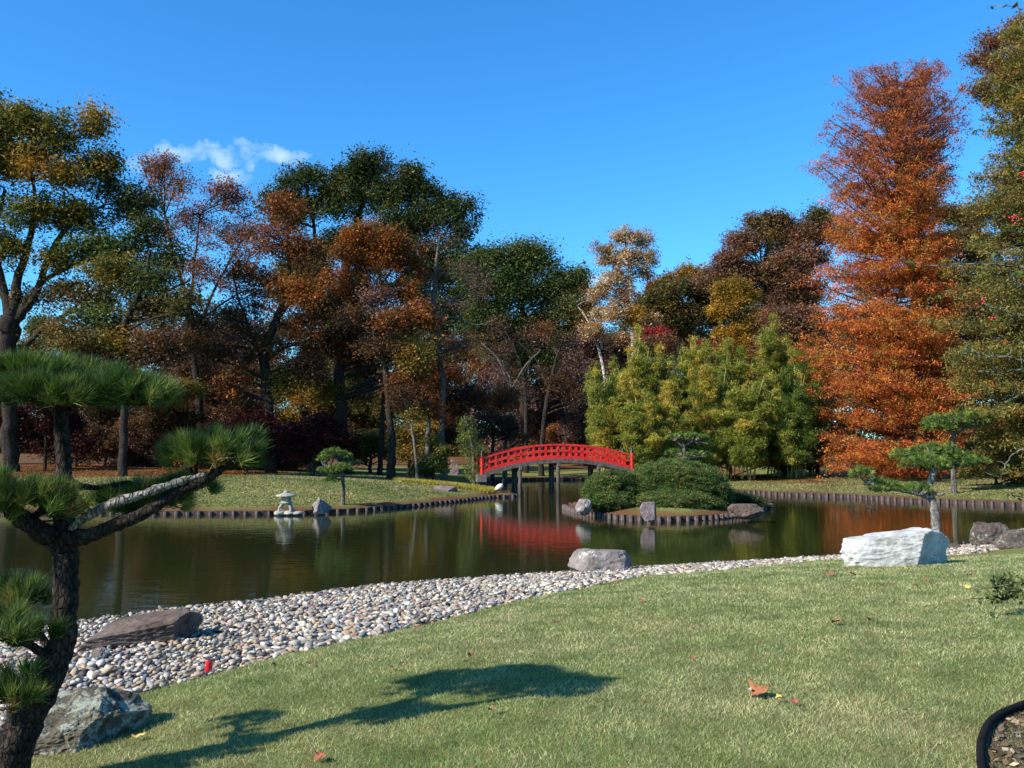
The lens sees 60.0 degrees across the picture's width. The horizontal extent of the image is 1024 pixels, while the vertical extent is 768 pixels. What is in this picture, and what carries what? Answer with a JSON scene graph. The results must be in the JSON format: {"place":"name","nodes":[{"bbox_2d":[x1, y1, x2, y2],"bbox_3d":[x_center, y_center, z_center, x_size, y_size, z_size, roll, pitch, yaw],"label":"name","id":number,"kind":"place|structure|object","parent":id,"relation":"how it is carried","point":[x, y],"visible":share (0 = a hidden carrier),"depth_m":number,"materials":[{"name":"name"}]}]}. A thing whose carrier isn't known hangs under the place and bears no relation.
{"place":"outdoors","nodes":[
{"label":"outdoors","id":0,"kind":"place"},
{"bbox_2d":[0,451,1023,767],"bbox_3d":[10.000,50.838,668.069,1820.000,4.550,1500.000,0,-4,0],"label":"ground","id":1,"kind":"structure","parent":0,"point":[402,471],"depth_m":6.92,"materials":[{"name":"plant"}]},
{"bbox_2d":[0,402,115,469],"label":"maple tree","id":2,"kind":"object","parent":1,"relation":"on","point":[40,431],"visible":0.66,"depth_m":55.80,"materials":[{"name":"red plant"}]},
{"bbox_2d":[16,309,108,357],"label":"tree","id":3,"kind":"object","parent":1,"relation":"on","point":[34,322],"visible":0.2,"depth_m":95.66,"materials":[{"name":"green plant"}]},
{"bbox_2d":[20,417,128,466],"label":"shrub","id":4,"kind":"object","parent":1,"relation":"on","point":[111,450],"visible":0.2,"depth_m":60.27,"materials":[{"name":"red plant"}]},
{"bbox_2d":[33,686,152,756],"bbox_3d":[-3.134,2.486,6.414,0.855,0.516,0.907,0,-4,0],"label":"boulder","id":5,"kind":"object","parent":1,"relation":"on","point":[77,719],"visible":0.59,"depth_m":6.31,"materials":[{"name":"stone"}]},
{"bbox_2d":[91,647,110,658],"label":"pebble","id":6,"kind":"object","parent":1,"relation":"on","point":[102,652],"visible":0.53,"depth_m":10.04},
{"bbox_2d":[0,87,215,471],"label":"oak tree","id":7,"kind":"object","parent":1,"relation":"on","point":[22,159],"visible":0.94,"depth_m":54.25,"materials":[{"name":"green plant"}]},
{"bbox_2d":[77,402,141,465],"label":"shrub","id":8,"kind":"object","parent":1,"relation":"on","point":[107,415],"visible":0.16,"depth_m":63.37,"materials":[{"name":"red plant"}]},
{"bbox_2d":[15,245,239,476],"bbox_3d":[-21.587,-1.058,49.985,11.370,13.743,6.697,2,-5,-26],"label":"oak tree","id":9,"kind":"object","parent":1,"relation":"on","point":[163,304],"visible":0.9,"depth_m":49.97,"materials":[{"name":"green plant"}]},
{"bbox_2d":[0,342,273,767],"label":"black pine","id":10,"kind":"object","parent":1,"relation":"on","point":[60,383],"visible":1,"depth_m":5.35,"materials":[{"name":"green plant"}]},
{"bbox_2d":[104,429,178,466],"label":"shrub","id":11,"kind":"object","parent":1,"relation":"on","point":[140,454],"visible":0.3,"depth_m":62.40,"materials":[{"name":"red plant"}]},
{"bbox_2d":[105,372,218,467],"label":"maple tree","id":12,"kind":"object","parent":1,"relation":"on","point":[147,424],"visible":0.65,"depth_m":61.40,"materials":[{"name":"red plant"}]},
{"bbox_2d":[126,148,267,415],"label":"autumn tree","id":13,"kind":"object","parent":1,"relation":"on","point":[158,169],"visible":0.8,"depth_m":68.81,"materials":[{"name":"brown plant"}]},
{"bbox_2d":[161,355,254,425],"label":"shrub","id":14,"kind":"object","parent":1,"relation":"on","point":[183,372],"visible":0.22,"depth_m":69.35,"materials":[{"name":"brown plant"}]},
{"bbox_2d":[154,453,263,469],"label":"shrub","id":15,"kind":"object","parent":1,"relation":"on","point":[202,465],"visible":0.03,"depth_m":61.21,"materials":[{"name":"red plant"}]},
{"bbox_2d":[191,402,287,471],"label":"maple tree","id":16,"kind":"object","parent":1,"relation":"on","point":[258,417],"visible":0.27,"depth_m":56.45,"materials":[{"name":"red plant"}]},
{"bbox_2d":[175,184,338,472],"bbox_3d":[-17.022,-3.310,58.382,11.760,19.855,5.828,-1,-4,9],"label":"autumn tree","id":17,"kind":"object","parent":1,"relation":"on","point":[263,344],"visible":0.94,"depth_m":58.13,"materials":[{"name":"brown plant"}]},
{"bbox_2d":[0,493,517,514],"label":"timber edging","id":18,"kind":"object","parent":1,"relation":"on","point":[264,512],"visible":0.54,"depth_m":37.04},
{"bbox_2d":[23,491,512,510],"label":"bank soil","id":19,"kind":"structure","parent":1,"relation":"on","point":[346,505],"depth_m":37.80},
{"bbox_2d":[316,447,359,504],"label":"cloud pruned pine","id":20,"kind":"object","parent":19,"relation":"on","point":[337,454],"visible":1,"depth_m":37.90,"materials":[{"name":"green plant"}]},
{"bbox_2d":[240,420,328,471],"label":"shrub","id":21,"kind":"object","parent":1,"relation":"on","point":[289,465],"visible":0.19,"depth_m":62.72,"materials":[{"name":"red plant"}]},
{"bbox_2d":[273,351,333,466],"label":"shrub","id":22,"kind":"object","parent":1,"relation":"on","point":[285,414],"visible":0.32,"depth_m":71.40,"materials":[{"name":"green plant"}]},
{"bbox_2d":[259,407,367,475],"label":"maple tree","id":23,"kind":"object","parent":1,"relation":"on","point":[296,439],"visible":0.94,"depth_m":54.22,"materials":[{"name":"red plant"}]},
{"bbox_2d":[294,378,406,452],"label":"shrub","id":24,"kind":"object","parent":1,"relation":"on","point":[361,415],"visible":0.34,"depth_m":71.52,"materials":[{"name":"green plant"}]},
{"bbox_2d":[280,210,450,473],"bbox_3d":[-10.276,-2.521,62.388,12.146,19.542,6.099,0,-4,0],"label":"maple tree","id":25,"kind":"object","parent":1,"relation":"on","point":[388,254],"visible":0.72,"depth_m":62.09,"materials":[{"name":"orange plant"}]},
{"bbox_2d":[245,141,490,464],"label":"oak tree","id":26,"kind":"object","parent":1,"relation":"on","point":[357,180],"visible":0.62,"depth_m":84.53,"materials":[{"name":"green plant"}]},
{"bbox_2d":[352,424,398,472],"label":"shrub","id":27,"kind":"object","parent":1,"relation":"on","point":[371,444],"visible":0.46,"depth_m":65.71,"materials":[{"name":"green plant"}]},
{"bbox_2d":[316,279,440,478],"bbox_3d":[-8.429,-0.145,57.133,8.369,13.485,4.396,0,-4,0],"label":"autumn tree","id":28,"kind":"object","parent":1,"relation":"on","point":[388,324],"visible":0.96,"depth_m":56.97,"materials":[{"name":"brown plant"}]},
{"bbox_2d":[344,303,420,474],"bbox_3d":[-9.339,0.228,64.442,6.839,13.290,3.936,0,-4,0],"label":"autumn tree","id":29,"kind":"object","parent":1,"relation":"on","point":[381,444],"visible":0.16,"depth_m":63.84,"materials":[{"name":"brown plant"}]},
{"bbox_2d":[372,379,435,478],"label":"young tree","id":30,"kind":"object","parent":1,"relation":"on","point":[413,413],"visible":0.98,"depth_m":55.84,"materials":[{"name":"brown plant"}]},
{"bbox_2d":[376,417,444,477],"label":"shrub","id":31,"kind":"object","parent":1,"relation":"on","point":[406,453],"visible":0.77,"depth_m":60.62,"materials":[{"name":"green plant"}]},
{"bbox_2d":[380,359,477,456],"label":"shrub","id":32,"kind":"object","parent":1,"relation":"on","point":[455,405],"visible":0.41,"depth_m":69.14,"materials":[{"name":"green plant"}]},
{"bbox_2d":[406,443,458,479],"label":"shrub","id":33,"kind":"object","parent":1,"relation":"on","point":[431,465],"visible":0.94,"depth_m":56.55,"materials":[{"name":"green plant"}]},
{"bbox_2d":[411,393,457,478],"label":"tree","id":34,"kind":"object","parent":1,"relation":"on","point":[428,439],"visible":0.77,"depth_m":57.70,"materials":[{"name":"brown plant"}]},
{"bbox_2d":[389,477,495,492],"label":"ground cover","id":35,"kind":"object","parent":1,"relation":"on","point":[479,488],"visible":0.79,"depth_m":49.86,"materials":[{"name":"yellow plant"}]},
{"bbox_2d":[404,220,505,479],"bbox_3d":[-4.292,-2.530,63.990,7.737,19.487,4.435,0,-4,0],"label":"bare tree","id":36,"kind":"object","parent":1,"relation":"on","point":[442,380],"visible":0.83,"depth_m":64.26,"materials":[{"name":"brown plant"}]},
{"bbox_2d":[451,374,528,482],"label":"shrub","id":37,"kind":"object","parent":1,"relation":"on","point":[506,424],"visible":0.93,"depth_m":69.55,"materials":[{"name":"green plant"}]},
{"bbox_2d":[7,463,990,500],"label":"leaf litter","id":38,"kind":"object","parent":1,"relation":"on","point":[115,467],"visible":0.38,"depth_m":57.44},
{"bbox_2d":[0,256,1022,456],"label":"wood","id":39,"kind":"object","parent":1,"relation":"on","point":[498,445],"visible":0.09,"depth_m":124.80,"materials":[{"name":"brown plant"}]},
{"bbox_2d":[469,310,560,472],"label":"bare tree","id":40,"kind":"object","parent":1,"relation":"on","point":[511,344],"visible":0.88,"depth_m":80.45,"materials":[{"name":"brown plant"}]},
{"bbox_2d":[14,471,1023,510],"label":"grass","id":41,"kind":"structure","parent":1,"relation":"on","point":[372,479],"depth_m":45.51,"materials":[{"name":"plant"}]},
{"bbox_2d":[457,475,587,490],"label":"bank soil","id":42,"kind":"structure","parent":1,"relation":"on","point":[465,481],"depth_m":76.36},
{"bbox_2d":[452,415,494,484],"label":"weeping conifer","id":43,"kind":"object","parent":42,"relation":"on","point":[474,448],"visible":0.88,"depth_m":52.28,"materials":[{"name":"green plant"}]},
{"bbox_2d":[472,342,549,478],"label":"bare tree","id":44,"kind":"object","parent":42,"relation":"on","point":[505,445],"visible":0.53,"depth_m":74.14,"materials":[{"name":"brown plant"}]},
{"bbox_2d":[443,226,603,470],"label":"tree","id":45,"kind":"object","parent":1,"relation":"on","point":[520,269],"visible":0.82,"depth_m":82.00,"materials":[{"name":"green plant"}]},
{"bbox_2d":[476,477,587,492],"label":"timber edging","id":46,"kind":"object","parent":1,"relation":"on","point":[534,478],"visible":0.16,"depth_m":75.94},
{"bbox_2d":[490,368,590,455],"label":"bare tree","id":47,"kind":"object","parent":1,"relation":"on","point":[534,421],"visible":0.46,"depth_m":91.59,"materials":[{"name":"brown plant"}]},
{"bbox_2d":[519,307,594,475],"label":"bare tree","id":48,"kind":"object","parent":1,"relation":"on","point":[550,384],"visible":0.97,"depth_m":77.97,"materials":[{"name":"brown plant"}]},
{"bbox_2d":[538,421,577,454],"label":"maple tree","id":49,"kind":"object","parent":1,"relation":"on","point":[551,435],"visible":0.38,"depth_m":87.72,"materials":[{"name":"orange plant"}]},
{"bbox_2d":[553,399,591,465],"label":"shrub","id":50,"kind":"object","parent":1,"relation":"on","point":[572,431],"visible":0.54,"depth_m":86.60,"materials":[{"name":"brown plant"}]},
{"bbox_2d":[566,279,597,362],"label":"tree","id":51,"kind":"object","parent":1,"relation":"on","point":[588,306],"visible":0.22,"depth_m":112.63,"materials":[{"name":"brown plant"}]},
{"bbox_2d":[575,499,591,515],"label":"boulder","id":52,"kind":"object","parent":1,"relation":"on","point":[583,507],"visible":1,"depth_m":33.48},
{"bbox_2d":[538,325,630,396],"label":"autumn tree","id":53,"kind":"object","parent":1,"relation":"on","point":[607,355],"visible":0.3,"depth_m":111.52,"materials":[{"name":"brown plant"}]},
{"bbox_2d":[546,282,630,378],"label":"sycamore tree","id":54,"kind":"object","parent":1,"relation":"on","point":[620,338],"visible":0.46,"depth_m":104.53,"materials":[{"name":"beige plant"}]},
{"bbox_2d":[579,360,640,470],"bbox_3d":[6.333,3.233,57.857,4.379,9.441,4.769,0,-4,0],"label":"bamboo clump","id":55,"kind":"object","parent":1,"relation":"on","point":[602,431],"visible":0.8,"depth_m":56.77,"materials":[{"name":"green plant"}]},
{"bbox_2d":[582,224,663,369],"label":"sycamore tree","id":56,"kind":"object","parent":1,"relation":"on","point":[615,277],"visible":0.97,"depth_m":98.81,"materials":[{"name":"beige plant"}]},
{"bbox_2d":[607,323,666,412],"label":"bamboo clump","id":57,"kind":"object","parent":1,"relation":"on","point":[650,379],"visible":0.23,"depth_m":62.40,"materials":[{"name":"green plant"}]},
{"bbox_2d":[611,386,673,467],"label":"bamboo clump","id":58,"kind":"object","parent":1,"relation":"on","point":[635,431],"visible":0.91,"depth_m":55.63,"materials":[{"name":"green plant"}]},
{"bbox_2d":[640,502,655,521],"bbox_3d":[4.761,4.481,31.052,0.535,0.713,0.488,-1,-4,15],"label":"boulder","id":59,"kind":"object","parent":1,"relation":"on","point":[648,511],"visible":1,"depth_m":30.86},
{"bbox_2d":[629,319,683,358],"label":"red maple","id":60,"kind":"object","parent":1,"relation":"on","point":[652,336],"visible":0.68,"depth_m":91.65,"materials":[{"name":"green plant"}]},
{"bbox_2d":[570,502,744,515],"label":"bank soil","id":61,"kind":"structure","parent":1,"relation":"on","point":[628,511],"depth_m":33.45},
{"bbox_2d":[576,468,640,510],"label":"clipped shrub","id":62,"kind":"object","parent":61,"relation":"on","point":[608,488],"visible":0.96,"depth_m":34.64,"materials":[{"name":"green plant"}]},
{"bbox_2d":[631,457,739,509],"bbox_3d":[6.864,4.036,35.769,5.071,2.283,4.835,0,-4,0],"label":"clipped shrub","id":63,"kind":"object","parent":61,"relation":"on","point":[679,482],"visible":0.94,"depth_m":34.96,"materials":[{"name":"green plant"}]},
{"bbox_2d":[733,488,776,511],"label":"clipped shrub","id":64,"kind":"object","parent":61,"relation":"on","point":[746,498],"visible":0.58,"depth_m":37.70,"materials":[{"name":"green plant"}]},
{"bbox_2d":[633,341,688,432],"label":"bamboo clump","id":65,"kind":"object","parent":1,"relation":"on","point":[678,397],"visible":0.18,"depth_m":62.90,"materials":[{"name":"green plant"}]},
{"bbox_2d":[647,379,693,462],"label":"bamboo clump","id":66,"kind":"object","parent":1,"relation":"on","point":[668,411],"visible":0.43,"depth_m":57.95,"materials":[{"name":"green plant"}]},
{"bbox_2d":[633,254,735,372],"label":"autumn tree","id":67,"kind":"object","parent":1,"relation":"on","point":[664,297],"visible":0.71,"depth_m":107.10,"materials":[{"name":"green plant"}]},
{"bbox_2d":[664,430,715,459],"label":"pine","id":68,"kind":"object","parent":1,"relation":"on","point":[694,438],"visible":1,"depth_m":41.09,"materials":[{"name":"green plant"}]},
{"bbox_2d":[665,332,724,459],"bbox_3d":[13.042,1.718,65.043,4.889,11.368,4.913,1,-4,-14],"label":"bamboo clump","id":69,"kind":"object","parent":1,"relation":"on","point":[692,354],"visible":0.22,"depth_m":64.52,"materials":[{"name":"green plant"}]},
{"bbox_2d":[682,348,736,469],"bbox_3d":[13.658,2.247,61.006,4.518,9.357,4.762,0,-4,0],"label":"bamboo clump","id":70,"kind":"object","parent":1,"relation":"on","point":[709,406],"visible":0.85,"depth_m":60.05,"materials":[{"name":"green plant"}]},
{"bbox_2d":[706,337,754,478],"bbox_3d":[15.594,1.829,63.990,4.376,10.728,4.953,0,-4,0],"label":"bamboo clump","id":71,"kind":"object","parent":1,"relation":"on","point":[739,367],"visible":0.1,"depth_m":63.41,"materials":[{"name":"green plant"}]},
{"bbox_2d":[702,272,768,365],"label":"autumn tree","id":72,"kind":"object","parent":1,"relation":"on","point":[741,300],"visible":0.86,"depth_m":85.97,"materials":[{"name":"yellow plant"}]},
{"bbox_2d":[727,504,764,518],"bbox_3d":[8.387,4.582,31.844,1.322,0.544,1.001,0,-4,0],"label":"boulder","id":73,"kind":"object","parent":1,"relation":"on","point":[745,511],"visible":1,"depth_m":31.47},
{"bbox_2d":[711,461,785,476],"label":"shrub","id":74,"kind":"object","parent":1,"relation":"on","point":[772,466],"visible":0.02,"depth_m":66.92,"materials":[{"name":"green plant"}]},
{"bbox_2d":[715,370,782,480],"bbox_3d":[15.973,2.796,59.814,4.852,7.933,4.781,0,-4,0],"label":"bamboo clump","id":75,"kind":"object","parent":1,"relation":"on","point":[748,429],"visible":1,"depth_m":58.98,"materials":[{"name":"green plant"}]},
{"bbox_2d":[747,678,767,695],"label":"fallen leaf","id":76,"kind":"object","parent":1,"relation":"on","point":[757,690],"visible":1,"depth_m":6.28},
{"bbox_2d":[685,199,860,348],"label":"oak tree","id":77,"kind":"object","parent":1,"relation":"on","point":[784,240],"visible":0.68,"depth_m":98.28,"materials":[{"name":"brown plant"}]},
{"bbox_2d":[746,313,799,477],"bbox_3d":[19.323,0.968,65.103,4.559,12.606,5.201,0,-4,0],"label":"bamboo clump","id":78,"kind":"object","parent":1,"relation":"on","point":[772,357],"visible":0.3,"depth_m":64.41,"materials":[{"name":"green plant"}]},
{"bbox_2d":[746,297,846,404],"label":"autumn tree","id":79,"kind":"object","parent":1,"relation":"on","point":[794,320],"visible":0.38,"depth_m":83.28,"materials":[{"name":"brown plant"}]},
{"bbox_2d":[768,347,827,478],"bbox_3d":[19.612,2.070,61.041,4.077,9.424,5.478,-2,-5,28],"label":"bamboo clump","id":80,"kind":"object","parent":1,"relation":"on","point":[797,432],"visible":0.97,"depth_m":59.88,"materials":[{"name":"green plant"}]},
{"bbox_2d":[796,339,826,475],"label":"bamboo clump","id":81,"kind":"object","parent":1,"relation":"on","point":[811,369],"visible":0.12,"depth_m":64.71,"materials":[{"name":"green plant"}]},
{"bbox_2d":[800,403,837,475],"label":"shrub","id":82,"kind":"object","parent":1,"relation":"on","point":[816,467],"visible":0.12,"depth_m":65.05,"materials":[{"name":"green plant"}]},
{"bbox_2d":[738,490,1023,506],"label":"timber edging","id":83,"kind":"object","parent":1,"relation":"on","point":[939,500],"visible":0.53,"depth_m":45.38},
{"bbox_2d":[783,57,982,480],"bbox_3d":[25.029,-7.366,59.707,12.570,29.904,14.314,2,-5,-22],"label":"bald cypress","id":84,"kind":"object","parent":1,"relation":"on","point":[917,391],"visible":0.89,"depth_m":58.04,"materials":[{"name":"orange plant"}]},
{"bbox_2d":[840,527,949,566],"bbox_3d":[6.894,3.036,15.763,2.048,0.955,0.932,0,-4,0],"label":"boulder","id":85,"kind":"object","parent":1,"relation":"on","point":[914,546],"visible":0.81,"depth_m":15.44,"materials":[{"name":"white stone"}]},
{"bbox_2d":[847,440,979,531],"bbox_3d":[10.597,2.964,23.357,3.638,3.044,1.754,0,-4,0],"label":"leaning pine","id":86,"kind":"object","parent":1,"relation":"on","point":[932,459],"visible":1,"depth_m":23.28,"materials":[{"name":"green plant"}]},
{"bbox_2d":[919,407,995,493],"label":"spreading pine","id":87,"kind":"object","parent":1,"relation":"on","point":[949,422],"visible":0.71,"depth_m":45.66,"materials":[{"name":"green plant"}]},
{"bbox_2d":[921,196,1012,404],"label":"oak tree","id":88,"kind":"object","parent":1,"relation":"on","point":[968,227],"visible":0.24,"depth_m":91.98,"materials":[{"name":"green plant"}]},
{"bbox_2d":[919,10,1023,480],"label":"bald cypress","id":89,"kind":"object","parent":1,"relation":"on","point":[1007,428],"visible":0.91,"depth_m":46.98,"materials":[{"name":"green plant"}]},
{"bbox_2d":[949,8,1023,139],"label":"oak tree","id":90,"kind":"object","parent":1,"relation":"on","point":[988,43],"visible":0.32,"depth_m":63.71,"materials":[{"name":"green plant"}]},
{"bbox_2d":[950,447,1023,485],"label":"shrub","id":91,"kind":"object","parent":1,"relation":"on","point":[970,470],"visible":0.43,"depth_m":49.36,"materials":[{"name":"green plant"}]},
{"bbox_2d":[969,521,1009,545],"bbox_3d":[12.351,4.015,22.835,1.244,0.915,0.840,0,-4,0],"label":"boulder","id":92,"kind":"object","parent":1,"relation":"on","point":[982,533],"visible":0.59,"depth_m":22.56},
{"bbox_2d":[965,568,1023,616],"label":"shrub","id":93,"kind":"object","parent":1,"relation":"on","point":[1002,580],"visible":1,"depth_m":9.45,"materials":[{"name":"green plant"}]},
{"bbox_2d":[976,700,1023,767],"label":"bed edging","id":94,"kind":"object","parent":1,"relation":"on","point":[992,719],"visible":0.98,"depth_m":5.30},
{"bbox_2d":[985,709,1023,767],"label":"bed soil","id":95,"kind":"structure","parent":1,"relation":"on","point":[1005,738],"depth_m":5.13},
{"bbox_2d":[900,1,1023,500],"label":"berry shrub","id":96,"kind":"object","parent":95,"relation":"on","point":[1014,273],"visible":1,"depth_m":6.47,"materials":[{"name":"plant"}]},
{"bbox_2d":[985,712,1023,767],"bbox_3d":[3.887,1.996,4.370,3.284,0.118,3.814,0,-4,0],"label":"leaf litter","id":97,"kind":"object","parent":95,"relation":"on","point":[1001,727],"visible":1,"depth_m":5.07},
{"bbox_2d":[993,529,1023,548],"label":"boulder","id":98,"kind":"object","parent":1,"relation":"on","point":[1010,539],"visible":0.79,"depth_m":20.73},
{"bbox_2d":[0,480,1023,629],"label":"pond water","id":99,"kind":"structure","parent":0,"point":[154,562],"depth_m":25.00,"materials":[{"name":"green liquid"}]},
{"bbox_2d":[274,490,303,515],"bbox_3d":[-8.883,4.741,35.296,1.182,1.037,0.830,0,-4,0],"label":"stone lantern","id":100,"kind":"object","parent":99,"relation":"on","point":[280,511],"visible":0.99,"depth_m":35.11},
{"bbox_2d":[312,498,331,514],"bbox_3d":[-7.659,4.909,35.707,0.782,0.674,0.574,3,-5,-34],"label":"boulder","id":101,"kind":"object","parent":99,"relation":"on","point":[320,506],"visible":1,"depth_m":35.49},
{"bbox_2d":[475,444,633,493],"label":"arched bridge","id":102,"kind":"structure","parent":99,"relation":"in","point":[557,460],"depth_m":52.80,"materials":[{"name":"red wood"}]},
{"bbox_2d":[562,502,773,521],"bbox_3d":[6.193,5.579,38.077,8.508,0.724,11.273,-2,-5,28],"label":"timber edging","id":103,"kind":"object","parent":99,"relation":"in","point":[567,507],"visible":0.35,"depth_m":33.01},
{"bbox_2d":[0,528,1023,732],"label":"pebble beach","id":104,"kind":"structure","parent":0,"point":[376,608],"depth_m":12.38,"materials":[{"name":"gravel"}]},
{"bbox_2d":[74,608,202,653],"bbox_3d":[-4.647,3.140,11.131,1.443,0.583,0.880,1,-4,-19],"label":"boulder","id":105,"kind":"object","parent":104,"relation":"on","point":[164,626],"visible":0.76,"depth_m":10.85,"materials":[{"name":"stone"}]},
{"bbox_2d":[568,548,631,571],"bbox_3d":[1.841,3.843,18.561,1.354,0.755,0.922,0,-4,0],"label":"boulder","id":106,"kind":"object","parent":104,"relation":"on","point":[584,559],"visible":0.66,"depth_m":18.27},
{"bbox_2d":[0,0,1023,444],"label":"sky","id":107,"kind":"structure","parent":0,"point":[576,120],"materials":[{"name":"blue"}]},
{"bbox_2d":[733,488,1023,501],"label":"bank soil","id":108,"kind":"structure","parent":0,"point":[954,498],"depth_m":46.27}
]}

